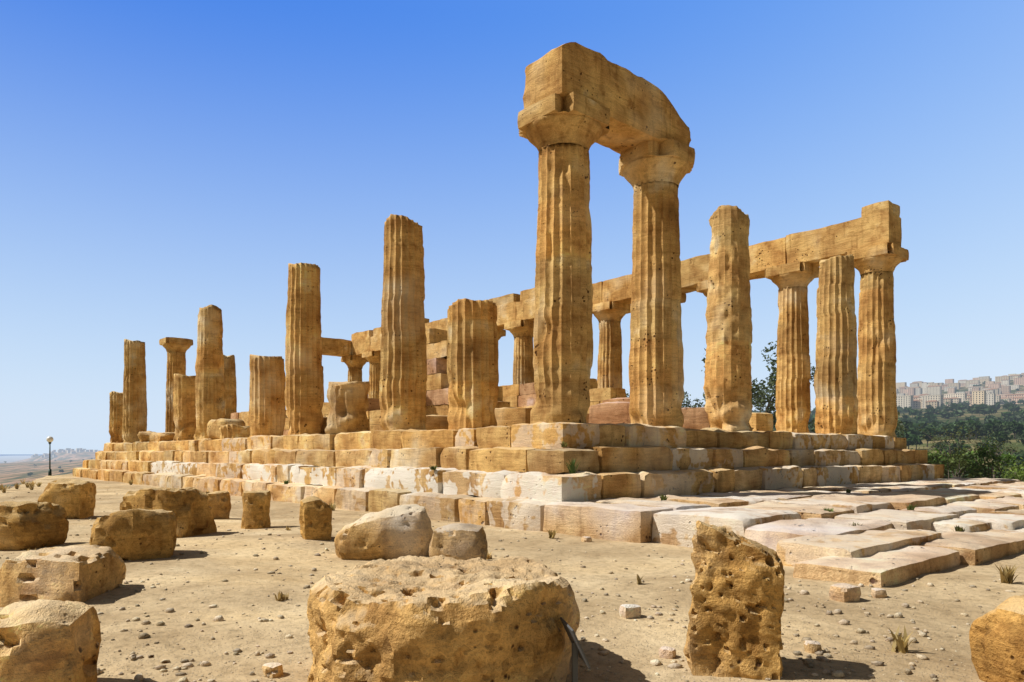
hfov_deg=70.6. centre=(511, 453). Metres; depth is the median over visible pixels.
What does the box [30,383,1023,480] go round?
tree trunks and limbs
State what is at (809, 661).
ground pebbles
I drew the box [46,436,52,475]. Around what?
lamp post
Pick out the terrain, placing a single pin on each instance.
(634, 648)
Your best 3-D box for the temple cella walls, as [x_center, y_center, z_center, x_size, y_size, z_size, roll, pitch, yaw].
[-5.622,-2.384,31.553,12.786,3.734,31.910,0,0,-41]
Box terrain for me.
[0,380,1023,681]
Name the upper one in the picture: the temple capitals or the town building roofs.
the temple capitals
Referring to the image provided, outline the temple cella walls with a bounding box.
[140,328,772,441]
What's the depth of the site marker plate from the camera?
3.83 m
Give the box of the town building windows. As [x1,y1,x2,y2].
[33,373,1023,456]
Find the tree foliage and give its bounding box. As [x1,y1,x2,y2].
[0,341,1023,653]
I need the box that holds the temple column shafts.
[109,143,897,442]
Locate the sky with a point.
(162, 162)
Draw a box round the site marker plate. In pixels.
[560,617,590,681]
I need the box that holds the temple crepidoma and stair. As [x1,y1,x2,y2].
[73,422,1023,587]
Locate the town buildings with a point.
(1004, 386)
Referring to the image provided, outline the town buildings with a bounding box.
[31,373,1023,457]
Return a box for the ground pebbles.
[0,492,1018,681]
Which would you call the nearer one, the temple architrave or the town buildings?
the temple architrave
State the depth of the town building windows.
1796.32 m
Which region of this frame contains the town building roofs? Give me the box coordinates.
[896,375,1023,401]
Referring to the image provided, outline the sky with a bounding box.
[0,0,1023,454]
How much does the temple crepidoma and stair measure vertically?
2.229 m
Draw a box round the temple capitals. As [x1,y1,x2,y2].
[159,91,908,367]
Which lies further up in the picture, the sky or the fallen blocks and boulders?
the sky
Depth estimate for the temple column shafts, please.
19.12 m
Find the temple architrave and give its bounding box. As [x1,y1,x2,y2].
[321,42,901,356]
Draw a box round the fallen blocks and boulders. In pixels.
[0,478,1023,681]
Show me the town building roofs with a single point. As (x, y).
(967, 395)

